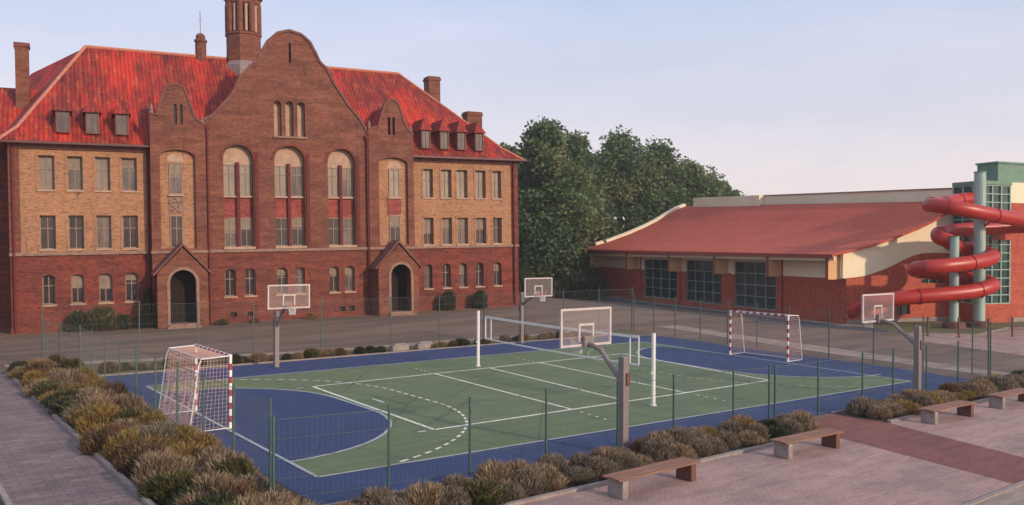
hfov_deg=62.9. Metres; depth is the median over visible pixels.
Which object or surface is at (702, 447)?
shrub
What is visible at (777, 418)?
shrub
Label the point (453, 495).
shrub
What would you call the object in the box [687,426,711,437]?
shrub
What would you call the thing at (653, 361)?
volleyball net
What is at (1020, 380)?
shrub
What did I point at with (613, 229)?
tree
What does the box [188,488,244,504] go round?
shrub
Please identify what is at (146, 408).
shrub
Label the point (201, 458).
shrub
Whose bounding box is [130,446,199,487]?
shrub
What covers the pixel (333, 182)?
window
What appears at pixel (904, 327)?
slide lawn
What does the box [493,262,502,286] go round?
window
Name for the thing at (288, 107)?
blind window
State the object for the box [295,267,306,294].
window
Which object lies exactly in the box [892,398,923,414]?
shrub
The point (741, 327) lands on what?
handball goal
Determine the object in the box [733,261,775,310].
window
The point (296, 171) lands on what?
window
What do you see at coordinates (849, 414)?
bed
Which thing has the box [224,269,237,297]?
window
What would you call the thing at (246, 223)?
window
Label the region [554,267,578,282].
shrub
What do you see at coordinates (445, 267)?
window
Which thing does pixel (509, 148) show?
tree
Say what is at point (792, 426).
shrub
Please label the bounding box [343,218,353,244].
window
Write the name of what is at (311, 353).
shrub
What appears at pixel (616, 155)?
tree
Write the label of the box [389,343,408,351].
concrete block
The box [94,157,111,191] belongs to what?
window
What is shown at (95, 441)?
shrub
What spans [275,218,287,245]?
window
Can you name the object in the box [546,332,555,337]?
shrub
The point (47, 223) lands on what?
window
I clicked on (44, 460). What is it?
path
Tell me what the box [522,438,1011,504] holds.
front paving
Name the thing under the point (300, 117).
blind window
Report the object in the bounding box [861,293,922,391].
basketball hoop
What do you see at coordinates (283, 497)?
shrub
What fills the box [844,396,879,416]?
shrub
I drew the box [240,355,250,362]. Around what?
shrub
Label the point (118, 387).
shrub
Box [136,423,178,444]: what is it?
shrub
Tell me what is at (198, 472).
shrub
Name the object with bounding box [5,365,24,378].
shrub
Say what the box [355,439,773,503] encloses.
front bed
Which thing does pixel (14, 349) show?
ground
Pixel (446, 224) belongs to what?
window
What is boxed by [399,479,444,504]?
shrub
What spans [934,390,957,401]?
shrub
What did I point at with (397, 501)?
shrub
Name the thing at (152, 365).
shrub
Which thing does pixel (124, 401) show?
shrub
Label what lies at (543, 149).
tree
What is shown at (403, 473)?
court surround
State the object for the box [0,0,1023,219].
sky
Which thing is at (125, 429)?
shrub
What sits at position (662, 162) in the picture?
tree
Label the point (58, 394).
shrub
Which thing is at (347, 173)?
window
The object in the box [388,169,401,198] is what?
window
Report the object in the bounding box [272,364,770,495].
front fence
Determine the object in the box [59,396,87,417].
shrub
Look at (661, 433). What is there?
shrub
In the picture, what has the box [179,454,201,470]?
shrub
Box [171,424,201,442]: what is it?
shrub
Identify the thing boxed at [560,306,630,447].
basketball hoop
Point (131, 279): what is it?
window
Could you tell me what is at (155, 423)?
shrub
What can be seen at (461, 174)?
window
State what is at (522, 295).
basketball hoop
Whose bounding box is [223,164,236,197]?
window
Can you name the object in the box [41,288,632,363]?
back fence
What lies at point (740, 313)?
pool kerb
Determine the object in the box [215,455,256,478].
shrub
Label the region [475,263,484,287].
window
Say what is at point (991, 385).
shrub
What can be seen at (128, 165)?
window
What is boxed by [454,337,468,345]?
shrub
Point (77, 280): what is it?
window
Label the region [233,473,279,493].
shrub
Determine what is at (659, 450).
shrub
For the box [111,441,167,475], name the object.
shrub
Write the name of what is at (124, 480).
kerb
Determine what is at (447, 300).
shrub
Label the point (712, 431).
shrub
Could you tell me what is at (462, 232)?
window
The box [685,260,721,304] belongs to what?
window
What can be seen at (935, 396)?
shrub
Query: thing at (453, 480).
shrub
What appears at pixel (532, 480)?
shrub
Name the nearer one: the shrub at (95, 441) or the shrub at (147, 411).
the shrub at (95, 441)
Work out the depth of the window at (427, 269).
68.29 m
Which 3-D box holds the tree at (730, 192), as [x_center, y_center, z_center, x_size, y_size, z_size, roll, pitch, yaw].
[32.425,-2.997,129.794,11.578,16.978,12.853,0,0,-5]
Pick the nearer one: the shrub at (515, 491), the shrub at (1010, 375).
the shrub at (515, 491)
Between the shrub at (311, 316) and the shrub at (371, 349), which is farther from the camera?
the shrub at (311, 316)
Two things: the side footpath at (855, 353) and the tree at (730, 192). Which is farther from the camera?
the tree at (730, 192)
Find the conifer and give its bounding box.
[135,288,156,327]
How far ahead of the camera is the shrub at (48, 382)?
31.75 m
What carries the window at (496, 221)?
in the school building
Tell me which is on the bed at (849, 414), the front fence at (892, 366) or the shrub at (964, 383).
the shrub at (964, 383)
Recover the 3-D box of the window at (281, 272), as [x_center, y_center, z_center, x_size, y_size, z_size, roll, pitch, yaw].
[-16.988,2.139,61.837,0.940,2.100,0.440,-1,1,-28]
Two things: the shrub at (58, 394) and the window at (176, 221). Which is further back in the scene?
the window at (176, 221)
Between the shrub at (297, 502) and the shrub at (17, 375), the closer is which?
the shrub at (297, 502)
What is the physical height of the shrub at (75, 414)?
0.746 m
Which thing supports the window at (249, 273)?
in the school building
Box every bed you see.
[19,380,315,504]
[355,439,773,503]
[835,398,980,422]
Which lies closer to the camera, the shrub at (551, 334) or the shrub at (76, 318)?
the shrub at (551, 334)
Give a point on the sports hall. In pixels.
(836, 252)
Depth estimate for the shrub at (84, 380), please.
32.57 m
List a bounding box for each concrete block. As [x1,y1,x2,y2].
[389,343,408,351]
[415,341,433,348]
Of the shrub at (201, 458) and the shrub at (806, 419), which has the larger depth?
the shrub at (806, 419)
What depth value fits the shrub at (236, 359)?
41.15 m
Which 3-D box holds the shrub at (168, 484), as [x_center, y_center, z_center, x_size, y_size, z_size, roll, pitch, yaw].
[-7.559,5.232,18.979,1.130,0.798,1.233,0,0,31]
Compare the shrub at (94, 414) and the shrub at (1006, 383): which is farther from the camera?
the shrub at (1006, 383)
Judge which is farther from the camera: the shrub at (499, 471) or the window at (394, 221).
the window at (394, 221)
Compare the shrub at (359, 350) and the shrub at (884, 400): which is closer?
the shrub at (884, 400)
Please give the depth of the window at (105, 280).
57.06 m
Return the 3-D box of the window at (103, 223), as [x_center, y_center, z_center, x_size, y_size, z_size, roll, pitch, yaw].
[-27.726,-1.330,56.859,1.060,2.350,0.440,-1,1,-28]
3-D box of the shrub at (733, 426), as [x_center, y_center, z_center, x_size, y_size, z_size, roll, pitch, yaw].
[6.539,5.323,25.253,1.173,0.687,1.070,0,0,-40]
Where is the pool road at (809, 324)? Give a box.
[587,297,889,331]
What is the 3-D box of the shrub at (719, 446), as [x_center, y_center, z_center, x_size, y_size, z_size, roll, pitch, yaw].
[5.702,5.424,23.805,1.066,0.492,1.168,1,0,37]
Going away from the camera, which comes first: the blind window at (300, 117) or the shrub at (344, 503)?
the shrub at (344, 503)
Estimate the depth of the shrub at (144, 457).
20.50 m
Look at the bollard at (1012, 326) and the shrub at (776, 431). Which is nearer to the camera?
the shrub at (776, 431)
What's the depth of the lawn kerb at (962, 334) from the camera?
57.19 m
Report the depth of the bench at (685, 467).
19.98 m
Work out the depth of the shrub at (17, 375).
35.83 m
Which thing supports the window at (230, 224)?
in the school building
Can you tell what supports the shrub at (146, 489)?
on the bed at (158, 503)
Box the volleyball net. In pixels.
[475,311,656,405]
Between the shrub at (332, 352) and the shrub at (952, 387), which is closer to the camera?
the shrub at (952, 387)
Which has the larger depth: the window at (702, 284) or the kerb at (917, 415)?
the window at (702, 284)
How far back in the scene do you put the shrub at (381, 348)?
45.83 m
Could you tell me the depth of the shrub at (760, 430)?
24.96 m
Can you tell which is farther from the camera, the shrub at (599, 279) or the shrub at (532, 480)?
the shrub at (599, 279)
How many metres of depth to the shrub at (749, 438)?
24.50 m
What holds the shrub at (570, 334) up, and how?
on the grass verge
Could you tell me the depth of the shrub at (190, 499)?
17.45 m
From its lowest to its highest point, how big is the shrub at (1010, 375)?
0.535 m
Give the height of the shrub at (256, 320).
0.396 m
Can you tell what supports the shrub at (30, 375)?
on the bed at (158, 503)
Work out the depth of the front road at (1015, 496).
19.37 m
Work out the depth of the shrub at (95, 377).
33.19 m
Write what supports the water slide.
on the ground at (14, 349)
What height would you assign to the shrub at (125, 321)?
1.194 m
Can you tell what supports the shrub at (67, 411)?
on the bed at (158, 503)
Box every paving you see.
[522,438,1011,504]
[891,395,1023,456]
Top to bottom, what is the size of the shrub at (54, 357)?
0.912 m
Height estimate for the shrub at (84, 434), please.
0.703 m
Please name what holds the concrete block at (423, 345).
on the grass verge
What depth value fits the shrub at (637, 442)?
22.95 m
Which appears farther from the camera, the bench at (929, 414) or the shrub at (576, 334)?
the shrub at (576, 334)
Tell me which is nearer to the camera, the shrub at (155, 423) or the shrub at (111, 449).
the shrub at (111, 449)
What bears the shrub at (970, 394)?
on the bed at (849, 414)
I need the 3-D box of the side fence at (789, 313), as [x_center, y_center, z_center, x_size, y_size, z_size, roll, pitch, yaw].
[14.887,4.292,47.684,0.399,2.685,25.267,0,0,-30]
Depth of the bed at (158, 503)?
20.29 m
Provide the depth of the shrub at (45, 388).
30.95 m
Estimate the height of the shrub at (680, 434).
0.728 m
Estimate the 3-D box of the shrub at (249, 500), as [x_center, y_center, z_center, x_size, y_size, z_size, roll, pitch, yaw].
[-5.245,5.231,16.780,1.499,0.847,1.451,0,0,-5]
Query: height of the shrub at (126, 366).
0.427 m
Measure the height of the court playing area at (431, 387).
0.001 m
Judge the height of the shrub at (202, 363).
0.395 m
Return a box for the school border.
[0,305,542,337]
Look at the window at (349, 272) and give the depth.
64.41 m
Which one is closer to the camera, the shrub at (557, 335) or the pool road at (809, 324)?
the shrub at (557, 335)
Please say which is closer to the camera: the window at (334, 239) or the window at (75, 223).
the window at (75, 223)
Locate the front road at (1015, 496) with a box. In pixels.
[975,485,1023,504]
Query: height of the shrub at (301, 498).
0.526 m
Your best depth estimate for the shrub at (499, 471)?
19.65 m
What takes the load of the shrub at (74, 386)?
on the bed at (158, 503)
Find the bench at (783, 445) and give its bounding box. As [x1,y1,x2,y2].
[770,428,843,458]
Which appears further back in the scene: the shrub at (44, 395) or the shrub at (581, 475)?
the shrub at (44, 395)
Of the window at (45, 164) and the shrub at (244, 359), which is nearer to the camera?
the shrub at (244, 359)
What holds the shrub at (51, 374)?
on the bed at (158, 503)
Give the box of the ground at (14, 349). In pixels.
[0,296,1023,504]
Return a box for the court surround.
[102,335,969,504]
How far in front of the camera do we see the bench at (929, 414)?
28.26 m
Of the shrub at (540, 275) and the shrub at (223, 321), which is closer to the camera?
the shrub at (223, 321)
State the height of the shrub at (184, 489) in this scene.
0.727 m
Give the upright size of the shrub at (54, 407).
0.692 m
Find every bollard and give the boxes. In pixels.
[926,317,929,335]
[957,318,960,337]
[986,318,989,337]
[1011,317,1013,336]
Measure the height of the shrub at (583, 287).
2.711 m
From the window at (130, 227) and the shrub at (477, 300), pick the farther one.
the shrub at (477, 300)
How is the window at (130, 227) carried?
in the school building
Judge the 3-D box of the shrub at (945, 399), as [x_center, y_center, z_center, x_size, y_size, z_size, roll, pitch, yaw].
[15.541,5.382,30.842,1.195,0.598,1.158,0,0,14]
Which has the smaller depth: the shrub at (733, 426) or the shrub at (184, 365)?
the shrub at (733, 426)
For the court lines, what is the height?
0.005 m
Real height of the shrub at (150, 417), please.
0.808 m
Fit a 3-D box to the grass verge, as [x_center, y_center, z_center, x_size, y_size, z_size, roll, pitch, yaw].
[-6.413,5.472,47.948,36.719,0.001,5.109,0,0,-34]
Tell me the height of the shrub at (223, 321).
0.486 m
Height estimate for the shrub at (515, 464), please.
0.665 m
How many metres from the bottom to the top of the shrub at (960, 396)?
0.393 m
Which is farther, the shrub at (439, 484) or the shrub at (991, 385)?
the shrub at (991, 385)
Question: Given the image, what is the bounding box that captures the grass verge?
[87,330,649,374]
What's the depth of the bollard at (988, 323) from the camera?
54.94 m
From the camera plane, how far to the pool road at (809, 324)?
66.90 m
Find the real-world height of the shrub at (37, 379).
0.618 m
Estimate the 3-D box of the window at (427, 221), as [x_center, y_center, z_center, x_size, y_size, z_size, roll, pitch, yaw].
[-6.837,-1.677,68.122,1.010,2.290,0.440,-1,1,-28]
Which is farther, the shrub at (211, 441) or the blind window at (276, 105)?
the blind window at (276, 105)
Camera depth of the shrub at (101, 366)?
37.96 m
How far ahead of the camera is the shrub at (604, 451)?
22.08 m
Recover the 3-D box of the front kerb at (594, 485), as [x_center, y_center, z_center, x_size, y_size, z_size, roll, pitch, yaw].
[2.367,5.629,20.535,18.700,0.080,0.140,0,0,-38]
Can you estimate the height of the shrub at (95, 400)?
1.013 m
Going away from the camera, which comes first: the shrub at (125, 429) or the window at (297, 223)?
the shrub at (125, 429)
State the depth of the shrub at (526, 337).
52.25 m
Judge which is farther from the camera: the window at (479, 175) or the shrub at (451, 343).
the window at (479, 175)
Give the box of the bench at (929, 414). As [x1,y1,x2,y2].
[918,400,976,424]
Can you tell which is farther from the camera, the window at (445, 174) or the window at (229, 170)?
the window at (445, 174)
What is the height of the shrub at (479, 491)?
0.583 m
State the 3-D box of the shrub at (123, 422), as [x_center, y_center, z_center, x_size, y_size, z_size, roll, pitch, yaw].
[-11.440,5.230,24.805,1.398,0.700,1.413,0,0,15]
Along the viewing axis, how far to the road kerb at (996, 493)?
19.68 m
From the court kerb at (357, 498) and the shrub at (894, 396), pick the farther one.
the shrub at (894, 396)
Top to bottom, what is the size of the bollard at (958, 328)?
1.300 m
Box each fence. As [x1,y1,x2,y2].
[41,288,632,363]
[42,318,271,487]
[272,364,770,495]
[633,293,991,377]
[774,337,988,417]
[972,325,1023,374]
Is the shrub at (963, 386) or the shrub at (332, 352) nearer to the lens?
the shrub at (963, 386)
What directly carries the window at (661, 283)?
in the sports hall
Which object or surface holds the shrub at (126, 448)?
on the bed at (158, 503)
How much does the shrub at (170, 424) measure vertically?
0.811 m
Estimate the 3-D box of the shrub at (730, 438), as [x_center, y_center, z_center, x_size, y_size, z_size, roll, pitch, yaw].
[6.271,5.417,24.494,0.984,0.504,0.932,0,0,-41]
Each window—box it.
[37,156,55,191]
[39,216,57,250]
[42,275,56,306]
[66,156,83,191]
[68,216,85,250]
[70,274,85,305]
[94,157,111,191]
[96,216,112,249]
[98,273,113,303]
[121,158,138,192]
[122,216,139,249]
[124,273,139,302]
[168,163,183,195]
[170,215,183,247]
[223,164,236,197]
[224,218,236,246]
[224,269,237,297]
[230,312,235,316]
[239,165,252,197]
[240,218,252,246]
[244,269,256,296]
[274,102,279,135]
[274,166,287,197]
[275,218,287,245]
[276,268,286,295]
[285,102,291,135]
[291,166,303,197]
[291,218,303,245]
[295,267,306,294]
[297,103,303,136]
[328,167,338,198]
[329,218,339,244]
[329,266,340,293]
[342,168,353,198]
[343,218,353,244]
[344,266,355,292]
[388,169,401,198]
[389,216,400,241]
[422,169,433,198]
[423,218,434,245]
[424,264,433,289]
[441,170,452,198]
[441,218,453,245]
[442,264,451,288]
[456,170,468,198]
[457,218,468,244]
[459,263,467,287]
[475,171,486,199]
[475,218,487,244]
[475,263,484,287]
[492,171,502,199]
[492,218,502,244]
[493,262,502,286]
[643,259,676,299]
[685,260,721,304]
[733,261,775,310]
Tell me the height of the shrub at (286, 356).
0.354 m
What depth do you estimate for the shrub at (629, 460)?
21.43 m
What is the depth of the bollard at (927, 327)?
55.91 m
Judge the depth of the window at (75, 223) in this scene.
56.21 m
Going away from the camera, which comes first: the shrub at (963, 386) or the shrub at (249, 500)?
the shrub at (249, 500)
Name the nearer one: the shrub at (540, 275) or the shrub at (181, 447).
the shrub at (181, 447)
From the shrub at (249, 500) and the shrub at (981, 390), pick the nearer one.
the shrub at (249, 500)
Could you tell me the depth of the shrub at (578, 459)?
21.40 m
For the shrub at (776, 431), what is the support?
on the front bed at (574, 485)
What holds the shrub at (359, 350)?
on the grass verge
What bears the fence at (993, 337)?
on the ground at (14, 349)
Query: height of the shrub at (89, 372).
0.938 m
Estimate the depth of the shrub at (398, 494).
18.35 m
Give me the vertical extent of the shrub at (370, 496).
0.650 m
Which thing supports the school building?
on the ground at (14, 349)
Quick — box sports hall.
[582,161,1023,323]
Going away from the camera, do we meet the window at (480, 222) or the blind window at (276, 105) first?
the blind window at (276, 105)
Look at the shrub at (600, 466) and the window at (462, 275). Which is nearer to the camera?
the shrub at (600, 466)
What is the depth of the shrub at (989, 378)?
34.43 m
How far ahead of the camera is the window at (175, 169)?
58.26 m
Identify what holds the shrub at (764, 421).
on the front bed at (574, 485)
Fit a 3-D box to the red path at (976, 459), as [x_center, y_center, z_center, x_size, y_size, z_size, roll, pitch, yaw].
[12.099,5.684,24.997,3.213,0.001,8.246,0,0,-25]
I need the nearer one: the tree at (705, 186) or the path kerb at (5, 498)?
the path kerb at (5, 498)
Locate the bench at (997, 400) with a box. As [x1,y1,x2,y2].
[986,387,1023,408]
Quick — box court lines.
[147,341,910,476]
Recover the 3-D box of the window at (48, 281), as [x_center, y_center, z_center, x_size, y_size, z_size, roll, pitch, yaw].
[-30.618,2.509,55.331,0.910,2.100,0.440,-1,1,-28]
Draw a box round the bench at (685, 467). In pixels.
[602,457,700,499]
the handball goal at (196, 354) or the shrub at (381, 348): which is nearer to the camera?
the handball goal at (196, 354)
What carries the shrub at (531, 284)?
on the ground at (14, 349)
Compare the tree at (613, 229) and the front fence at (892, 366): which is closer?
the front fence at (892, 366)
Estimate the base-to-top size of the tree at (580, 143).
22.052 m
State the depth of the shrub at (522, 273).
94.36 m
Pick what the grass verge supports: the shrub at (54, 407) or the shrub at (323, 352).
the shrub at (323, 352)
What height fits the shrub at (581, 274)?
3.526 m
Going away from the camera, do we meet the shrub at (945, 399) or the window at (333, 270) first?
the shrub at (945, 399)
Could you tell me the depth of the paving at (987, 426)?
27.37 m
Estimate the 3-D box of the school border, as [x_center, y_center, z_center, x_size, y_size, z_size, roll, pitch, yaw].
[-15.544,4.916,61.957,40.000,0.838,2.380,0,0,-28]
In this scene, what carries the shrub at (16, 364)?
on the bed at (158, 503)
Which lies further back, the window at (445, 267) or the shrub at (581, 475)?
the window at (445, 267)
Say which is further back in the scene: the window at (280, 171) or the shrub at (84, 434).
the window at (280, 171)
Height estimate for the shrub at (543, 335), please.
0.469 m
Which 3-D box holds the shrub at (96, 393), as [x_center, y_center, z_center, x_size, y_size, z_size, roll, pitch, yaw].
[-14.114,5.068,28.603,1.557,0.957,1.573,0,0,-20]
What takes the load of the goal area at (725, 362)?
on the court playing area at (431, 387)
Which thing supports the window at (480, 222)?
in the school building
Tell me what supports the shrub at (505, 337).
on the grass verge
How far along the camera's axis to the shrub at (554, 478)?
20.01 m
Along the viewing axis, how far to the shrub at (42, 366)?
34.77 m
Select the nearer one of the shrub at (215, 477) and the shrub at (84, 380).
the shrub at (215, 477)
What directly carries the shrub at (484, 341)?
on the grass verge
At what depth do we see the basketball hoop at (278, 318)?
39.50 m
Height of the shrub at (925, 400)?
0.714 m
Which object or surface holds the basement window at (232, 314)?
in the school building
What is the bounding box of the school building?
[0,0,526,333]
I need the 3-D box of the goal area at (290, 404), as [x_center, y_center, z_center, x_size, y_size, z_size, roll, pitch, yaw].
[-7.894,5.549,29.197,5.150,0.001,13.200,0,0,-38]
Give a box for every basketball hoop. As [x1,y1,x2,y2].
[267,284,309,366]
[518,277,551,342]
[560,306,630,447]
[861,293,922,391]
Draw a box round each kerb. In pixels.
[0,482,12,504]
[7,374,155,504]
[100,335,606,375]
[324,460,567,504]
[497,442,773,504]
[604,297,864,326]
[831,409,848,413]
[887,397,988,422]
[906,327,1008,334]
[961,480,1023,504]
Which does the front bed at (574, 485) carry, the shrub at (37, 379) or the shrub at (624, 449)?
the shrub at (624, 449)
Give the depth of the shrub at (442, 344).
48.54 m
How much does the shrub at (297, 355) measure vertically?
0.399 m
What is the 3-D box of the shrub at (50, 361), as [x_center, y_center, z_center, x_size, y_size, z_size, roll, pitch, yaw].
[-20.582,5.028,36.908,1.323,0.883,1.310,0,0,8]
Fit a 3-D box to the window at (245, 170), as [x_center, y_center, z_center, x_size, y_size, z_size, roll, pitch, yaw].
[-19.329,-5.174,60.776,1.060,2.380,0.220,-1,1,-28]
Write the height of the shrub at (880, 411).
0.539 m
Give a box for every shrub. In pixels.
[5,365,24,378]
[6,360,27,372]
[8,371,21,379]
[19,360,52,378]
[20,369,45,385]
[21,378,50,396]
[31,357,60,367]
[31,378,61,395]
[33,377,52,382]
[34,381,69,399]
[37,390,65,405]
[40,388,79,408]
[41,368,64,378]
[43,395,79,416]
[48,353,67,364]
[52,366,87,384]
[58,356,89,369]
[58,382,74,388]
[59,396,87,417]
[59,402,85,423]
[64,308,90,332]
[65,382,83,391]
[66,405,87,426]
[72,402,121,434]
[73,367,101,378]
[75,377,93,384]
[75,384,101,397]
[76,423,128,455]
[77,378,107,389]
[77,422,113,445]
[80,392,120,412]
[82,387,118,399]
[84,303,121,330]
[84,375,103,380]
[97,361,118,372]
[98,427,142,462]
[99,379,129,395]
[105,407,142,423]
[109,418,142,430]
[110,427,129,436]
[111,437,157,466]
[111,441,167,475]
[113,392,148,413]
[115,312,132,329]
[117,362,133,370]
[128,424,147,431]
[130,404,161,412]
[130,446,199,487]
[132,362,148,369]
[133,449,164,476]
[133,473,159,501]
[134,409,170,425]
[136,423,163,434]
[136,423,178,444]
[136,432,177,446]
[143,410,165,417]
[144,420,170,427]
[149,360,163,369]
[151,467,199,504]
[156,420,186,428]
[160,356,182,368]
[162,438,209,457]
[165,482,211,504]
[170,488,208,504]
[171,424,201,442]
[178,429,223,449]
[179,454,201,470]
[181,359,191,366]
[187,467,204,480]
[187,469,237,492]
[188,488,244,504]
[192,444,231,469]
[193,358,206,365]
[199,449,260,475]
[203,477,262,500]
[214,318,228,324]
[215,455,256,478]
[218,357,226,363]
[223,353,240,363]
[226,491,278,504]
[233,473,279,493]
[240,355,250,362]
[249,318,259,322]
[249,351,270,361]
[256,487,305,503]
[257,487,301,504]
[281,353,291,359]
[281,496,319,504]
[291,352,303,358]
[302,348,319,357]
[306,312,316,319]
[315,347,329,357]
[327,348,336,356]
[332,501,354,504]
[335,347,348,355]
[348,485,397,504]
[353,346,366,353]
[365,345,376,352]
[376,345,385,352]
[377,495,410,504]
[393,491,404,498]
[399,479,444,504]
[430,342,438,348]
[430,481,442,489]
[437,484,472,504]
[438,288,456,310]
[438,342,445,346]
[440,473,471,487]
[447,340,457,346]
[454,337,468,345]
[460,477,509,504]
[470,289,487,308]
[470,456,516,483]
[481,338,491,343]
[495,479,527,501]
[498,334,511,341]
[507,458,534,471]
[510,465,546,497]
[518,270,534,290]
[519,275,540,295]
[524,333,528,340]
[529,461,552,473]
[531,272,547,279]
[533,276,559,297]
[533,451,568,473]
[535,464,569,489]
[537,332,549,338]
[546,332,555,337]
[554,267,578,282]
[554,330,566,337]
[555,280,572,298]
[563,465,598,484]
[564,269,593,297]
[566,332,574,336]
[568,452,591,467]
[569,276,604,299]
[571,328,586,336]
[583,454,624,481]
[584,268,608,296]
[588,444,618,459]
[609,449,644,470]
[611,446,636,454]
[626,436,649,453]
[633,453,655,464]
[635,435,678,462]
[644,428,674,443]
[665,425,699,444]
[671,442,698,459]
[684,436,712,456]
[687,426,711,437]
[696,425,719,437]
[699,434,729,454]
[714,430,741,448]
[716,419,745,435]
[730,413,763,430]
[737,429,768,446]
[746,422,770,440]
[755,418,778,426]
[766,424,790,438]
[770,413,796,424]
[776,418,805,434]
[783,409,822,431]
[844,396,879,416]
[865,403,893,419]
[880,398,897,402]
[881,401,907,417]
[883,393,907,400]
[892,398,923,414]
[898,388,923,396]
[903,392,938,406]
[920,391,944,403]
[929,390,950,402]
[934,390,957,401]
[938,382,963,392]
[949,392,969,400]
[955,389,978,399]
[956,383,967,389]
[957,380,971,385]
[962,382,991,398]
[967,378,997,392]
[974,375,992,383]
[991,375,1020,390]
[995,385,1003,391]
[1004,373,1019,377]
[1008,369,1023,374]
[1010,376,1023,387]
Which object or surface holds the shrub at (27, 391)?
on the bed at (158, 503)
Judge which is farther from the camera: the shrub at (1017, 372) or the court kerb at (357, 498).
the shrub at (1017, 372)
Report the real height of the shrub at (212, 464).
0.888 m
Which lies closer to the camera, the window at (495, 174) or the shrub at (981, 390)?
the shrub at (981, 390)
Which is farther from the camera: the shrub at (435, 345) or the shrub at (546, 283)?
the shrub at (546, 283)
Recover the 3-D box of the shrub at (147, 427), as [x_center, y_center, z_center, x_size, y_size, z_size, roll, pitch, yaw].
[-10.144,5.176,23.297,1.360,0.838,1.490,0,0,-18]
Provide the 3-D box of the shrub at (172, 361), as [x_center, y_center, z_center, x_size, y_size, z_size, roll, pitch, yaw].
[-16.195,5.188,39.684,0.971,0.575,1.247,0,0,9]
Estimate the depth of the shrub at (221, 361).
41.02 m
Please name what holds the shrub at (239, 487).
on the bed at (158, 503)
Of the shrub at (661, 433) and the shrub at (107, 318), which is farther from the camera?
the shrub at (107, 318)
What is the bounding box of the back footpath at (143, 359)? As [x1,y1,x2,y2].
[4,329,618,367]
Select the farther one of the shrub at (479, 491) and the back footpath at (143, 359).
the back footpath at (143, 359)
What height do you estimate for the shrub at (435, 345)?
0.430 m
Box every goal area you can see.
[160,388,387,460]
[639,346,876,376]
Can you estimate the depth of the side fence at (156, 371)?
26.40 m
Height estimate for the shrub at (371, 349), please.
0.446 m
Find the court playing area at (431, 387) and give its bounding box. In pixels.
[149,342,906,475]
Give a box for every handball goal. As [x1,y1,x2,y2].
[160,344,231,430]
[729,310,801,361]
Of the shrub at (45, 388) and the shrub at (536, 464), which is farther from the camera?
the shrub at (45, 388)
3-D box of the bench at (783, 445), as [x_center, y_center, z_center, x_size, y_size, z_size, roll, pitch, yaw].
[8.415,5.430,23.823,2.700,0.486,0.555,0,0,-36]
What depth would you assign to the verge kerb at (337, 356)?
43.66 m
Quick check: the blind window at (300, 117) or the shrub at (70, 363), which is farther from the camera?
the blind window at (300, 117)
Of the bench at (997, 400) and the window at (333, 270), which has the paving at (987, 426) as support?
the bench at (997, 400)
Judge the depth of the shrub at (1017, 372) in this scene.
37.05 m
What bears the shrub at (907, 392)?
on the bed at (849, 414)
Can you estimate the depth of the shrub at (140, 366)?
38.88 m
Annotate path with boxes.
[0,374,144,504]
[816,415,1023,483]
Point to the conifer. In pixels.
(148, 308)
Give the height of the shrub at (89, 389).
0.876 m
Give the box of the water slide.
[845,171,1023,328]
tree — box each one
[500,142,548,270]
[513,115,611,279]
[542,129,612,274]
[563,195,623,271]
[592,124,677,232]
[616,135,696,229]
[661,156,727,205]
[712,179,744,196]
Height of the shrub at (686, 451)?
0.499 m
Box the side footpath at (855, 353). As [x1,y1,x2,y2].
[662,325,1010,375]
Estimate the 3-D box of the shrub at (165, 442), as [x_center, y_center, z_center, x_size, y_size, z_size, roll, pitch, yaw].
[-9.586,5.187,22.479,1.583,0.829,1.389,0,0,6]
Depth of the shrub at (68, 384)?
32.00 m
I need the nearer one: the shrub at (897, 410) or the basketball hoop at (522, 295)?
the shrub at (897, 410)
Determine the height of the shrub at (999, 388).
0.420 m
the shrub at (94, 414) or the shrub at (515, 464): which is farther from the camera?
the shrub at (94, 414)
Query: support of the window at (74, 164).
in the school building
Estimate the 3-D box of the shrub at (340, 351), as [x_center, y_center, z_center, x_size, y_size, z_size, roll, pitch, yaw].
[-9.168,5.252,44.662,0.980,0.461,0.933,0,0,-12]
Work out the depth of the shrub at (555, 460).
21.10 m
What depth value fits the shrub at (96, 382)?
31.19 m
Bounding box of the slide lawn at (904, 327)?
[859,321,1023,333]
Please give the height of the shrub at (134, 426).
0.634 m
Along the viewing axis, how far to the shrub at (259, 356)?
41.70 m
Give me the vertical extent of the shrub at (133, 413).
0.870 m
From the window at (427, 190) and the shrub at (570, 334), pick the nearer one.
the shrub at (570, 334)
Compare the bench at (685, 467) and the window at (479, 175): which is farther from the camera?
the window at (479, 175)
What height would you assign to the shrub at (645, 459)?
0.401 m
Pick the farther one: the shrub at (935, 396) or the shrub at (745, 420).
the shrub at (935, 396)
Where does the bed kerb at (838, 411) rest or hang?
on the ground at (14, 349)
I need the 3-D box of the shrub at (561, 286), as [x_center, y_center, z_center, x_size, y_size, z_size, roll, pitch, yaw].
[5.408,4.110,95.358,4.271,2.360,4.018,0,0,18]
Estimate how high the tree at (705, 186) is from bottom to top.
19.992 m
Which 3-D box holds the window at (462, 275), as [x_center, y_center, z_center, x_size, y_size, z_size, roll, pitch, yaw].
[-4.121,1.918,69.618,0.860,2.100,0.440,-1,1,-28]
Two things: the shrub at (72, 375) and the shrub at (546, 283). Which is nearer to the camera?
the shrub at (72, 375)

